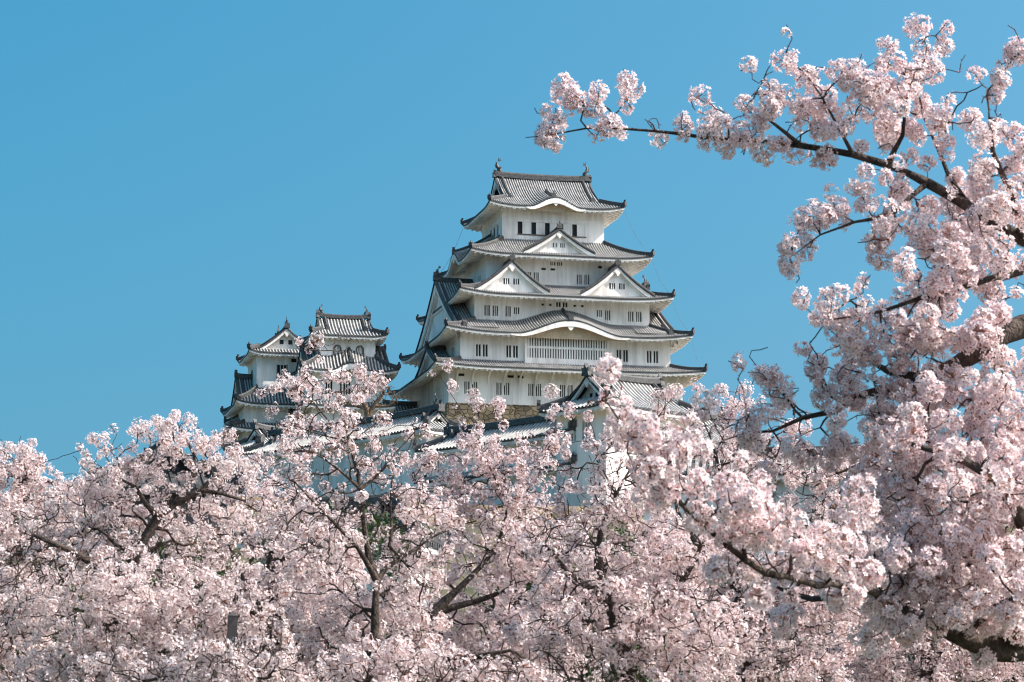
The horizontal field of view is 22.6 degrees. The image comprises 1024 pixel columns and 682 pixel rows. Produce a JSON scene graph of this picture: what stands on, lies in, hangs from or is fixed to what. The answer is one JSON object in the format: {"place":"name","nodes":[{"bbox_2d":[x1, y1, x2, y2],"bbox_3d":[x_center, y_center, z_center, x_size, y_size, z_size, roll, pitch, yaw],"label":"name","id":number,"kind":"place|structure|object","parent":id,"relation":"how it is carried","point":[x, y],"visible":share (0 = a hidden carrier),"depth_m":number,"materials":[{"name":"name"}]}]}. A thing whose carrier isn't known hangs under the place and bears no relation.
{"place":"outdoors","nodes":[
{"label":"outdoors","id":0,"kind":"place"},
{"bbox_2d":[76,430,250,618],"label":"dark hall","id":1,"kind":"structure","parent":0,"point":[180,466],"depth_m":135.89,"materials":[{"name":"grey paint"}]},
{"bbox_2d":[229,483,455,618],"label":"gatehouse","id":2,"kind":"object","parent":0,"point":[436,541],"visible":0.17,"depth_m":111.59,"materials":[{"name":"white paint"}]},
{"bbox_2d":[0,0,1023,511],"label":"sky","id":3,"kind":"structure","parent":0,"point":[181,180],"materials":[{"name":"blue"}]},
{"bbox_2d":[8,459,1021,674],"bbox_3d":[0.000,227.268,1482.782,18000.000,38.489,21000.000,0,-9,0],"label":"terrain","id":4,"kind":"structure","parent":0,"point":[469,591],"depth_m":171.68,"materials":[{"name":"green plant"}]},
{"bbox_2d":[0,479,94,681],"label":"evergreen tree","id":5,"kind":"object","parent":4,"relation":"on","point":[56,593],"visible":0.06,"depth_m":60.95,"materials":[{"name":"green plant"}]},
{"bbox_2d":[0,437,98,681],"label":"cherry tree","id":6,"kind":"object","parent":4,"relation":"on","point":[13,501],"visible":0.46,"depth_m":45.32,"materials":[{"name":"pink plant"}]},
{"bbox_2d":[34,517,245,680],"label":"evergreen tree","id":7,"kind":"object","parent":4,"relation":"on","point":[159,552],"visible":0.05,"depth_m":65.37,"materials":[{"name":"green plant"}]},
{"bbox_2d":[0,409,300,681],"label":"cherry tree","id":8,"kind":"object","parent":4,"relation":"on","point":[113,615],"visible":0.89,"depth_m":41.00,"materials":[{"name":"pink plant"}]},
{"bbox_2d":[7,496,326,681],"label":"cherry tree","id":9,"kind":"object","parent":4,"relation":"on","point":[169,554],"visible":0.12,"depth_m":55.83,"materials":[{"name":"pink plant"}]},
{"bbox_2d":[76,629,319,681],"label":"cherry tree","id":10,"kind":"object","parent":4,"relation":"on","point":[281,662],"visible":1,"depth_m":33.52,"materials":[{"name":"pink plant"}]},
{"bbox_2d":[227,610,236,676],"bbox_3d":[-3.914,5.606,35.562,0.132,3.715,0.132,2,-10,-12],"label":"wooden post","id":11,"kind":"object","parent":4,"relation":"on","point":[232,625],"visible":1,"depth_m":35.76,"materials":[{"name":"grey paint"}]},
{"bbox_2d":[198,449,381,681],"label":"cherry tree","id":12,"kind":"object","parent":4,"relation":"on","point":[265,504],"visible":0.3,"depth_m":44.63,"materials":[{"name":"pink plant"}]},
{"bbox_2d":[237,495,430,681],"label":"evergreen tree","id":13,"kind":"object","parent":4,"relation":"on","point":[376,523],"visible":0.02,"depth_m":69.73,"materials":[{"name":"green plant"}]},
{"bbox_2d":[229,496,444,513],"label":"stone rampart","id":14,"kind":"object","parent":4,"relation":"on","point":[256,498],"depth_m":205.37,"materials":[{"name":"grey stone"}]},
{"bbox_2d":[253,328,466,680],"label":"cherry tree","id":15,"kind":"object","parent":4,"relation":"on","point":[380,623],"visible":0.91,"depth_m":35.15,"materials":[{"name":"pink plant"}]},
{"bbox_2d":[333,381,399,416],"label":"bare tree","id":16,"kind":"object","parent":4,"relation":"on","point":[370,411],"visible":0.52,"depth_m":294.59,"materials":[{"name":"pink plant"}]},
{"bbox_2d":[307,621,567,681],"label":"cherry tree","id":17,"kind":"object","parent":4,"relation":"on","point":[350,657],"visible":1,"depth_m":30.59,"materials":[{"name":"pink plant"}]},
{"bbox_2d":[356,358,612,681],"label":"cherry tree","id":18,"kind":"object","parent":4,"relation":"on","point":[446,606],"visible":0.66,"depth_m":38.29,"materials":[{"name":"pink plant"}]},
{"bbox_2d":[436,402,539,424],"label":"stone rampart","id":19,"kind":"object","parent":4,"relation":"on","point":[487,414],"visible":0.04,"depth_m":318.14,"materials":[{"name":"beige stone"}]},
{"bbox_2d":[387,158,707,407],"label":"castle keep","id":20,"kind":"structure","parent":19,"relation":"on","point":[537,288],"depth_m":325.39,"materials":[{"name":"white paint"}]},
{"bbox_2d":[336,508,675,681],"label":"cherry tree","id":21,"kind":"object","parent":4,"relation":"on","point":[466,598],"visible":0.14,"depth_m":53.57,"materials":[{"name":"pink plant"}]},
{"bbox_2d":[8,533,1023,681],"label":"hillside woods","id":22,"kind":"object","parent":4,"relation":"on","point":[585,677],"visible":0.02,"depth_m":100.51,"materials":[{"name":"green plant"}]},
{"bbox_2d":[403,504,643,524],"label":"stone rampart","id":23,"kind":"object","parent":4,"relation":"on","point":[539,509],"depth_m":189.78,"materials":[{"name":"grey stone"}]},
{"bbox_2d":[487,514,695,681],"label":"cherry tree","id":24,"kind":"object","parent":4,"relation":"on","point":[636,647],"visible":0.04,"depth_m":65.22,"materials":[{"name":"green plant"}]},
{"bbox_2d":[537,363,707,506],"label":"gate turret","id":25,"kind":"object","parent":4,"relation":"on","point":[637,389],"visible":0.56,"depth_m":201.31,"materials":[{"name":"white paint"}]},
{"bbox_2d":[500,383,762,681],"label":"cherry tree","id":26,"kind":"object","parent":4,"relation":"on","point":[681,594],"visible":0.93,"depth_m":32.54,"materials":[{"name":"pink plant"}]},
{"bbox_2d":[691,409,770,446],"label":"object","id":27,"kind":"structure","parent":4,"relation":"on","point":[709,422],"depth_m":217.60,"materials":[{"name":"white paint"}]},
{"bbox_2d":[525,12,1023,668],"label":"cherry tree","id":28,"kind":"object","parent":4,"relation":"on","point":[965,558],"visible":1,"depth_m":12.62,"materials":[{"name":"pink plant"}]},
{"bbox_2d":[647,377,905,681],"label":"cherry tree","id":29,"kind":"object","parent":4,"relation":"on","point":[735,590],"visible":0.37,"depth_m":39.67,"materials":[{"name":"pink plant"}]},
{"bbox_2d":[646,577,952,674],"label":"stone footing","id":30,"kind":"object","parent":4,"relation":"on","point":[789,630],"depth_m":146.71,"materials":[{"name":"grey stone"}]},
{"bbox_2d":[626,443,952,577],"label":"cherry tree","id":31,"kind":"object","parent":30,"relation":"on","point":[781,487],"depth_m":148.90,"materials":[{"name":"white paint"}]},
{"bbox_2d":[632,504,1023,681],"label":"cherry tree","id":32,"kind":"object","parent":4,"relation":"on","point":[797,634],"visible":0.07,"depth_m":56.55,"materials":[{"name":"pink plant"}]},
{"bbox_2d":[759,495,965,681],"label":"evergreen tree","id":33,"kind":"object","parent":4,"relation":"on","point":[836,623],"depth_m":69.33,"materials":[{"name":"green plant"}]},
{"bbox_2d":[815,448,1023,681],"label":"cherry tree","id":34,"kind":"object","parent":4,"relation":"on","point":[931,657],"visible":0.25,"depth_m":41.83,"materials":[{"name":"pink plant"}]},
{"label":"stone rampart","id":35,"kind":"object","parent":4,"relation":"on","visible":0},
{"bbox_2d":[388,400,417,412],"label":"passage building","id":36,"kind":"structure","parent":35,"relation":"on","point":[403,405],"depth_m":335.79,"materials":[{"name":"grey tile"}]},
{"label":"stone rampart","id":37,"kind":"object","parent":4,"relation":"on","visible":0},
{"bbox_2d":[215,316,301,442],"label":"keep","id":38,"kind":"structure","parent":37,"relation":"on","point":[267,361],"depth_m":332.03,"materials":[{"name":"white paint"}]},
{"bbox_2d":[286,304,400,425],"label":"keep","id":39,"kind":"structure","parent":37,"relation":"on","point":[367,340],"depth_m":324.67,"materials":[{"name":"white paint"}]},
{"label":"stone footing","id":40,"kind":"object","parent":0,"visible":0},
{"bbox_2d":[412,415,576,505],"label":"castle wall","id":41,"kind":"structure","parent":40,"relation":"on","point":[538,425],"depth_m":208.80,"materials":[{"name":"white paint"}]},
{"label":"stone footing","id":42,"kind":"object","parent":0,"visible":0},
{"bbox_2d":[237,393,476,499],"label":"castle wall","id":43,"kind":"structure","parent":42,"relation":"on","point":[437,421],"depth_m":230.87,"materials":[{"name":"white paint"}]},
{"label":"stone footing","id":44,"kind":"object","parent":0,"visible":0},
{"bbox_2d":[221,418,307,495],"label":"castle turret","id":45,"kind":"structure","parent":44,"relation":"on","point":[258,434],"depth_m":254.36,"materials":[{"name":"white paint"}]}
]}

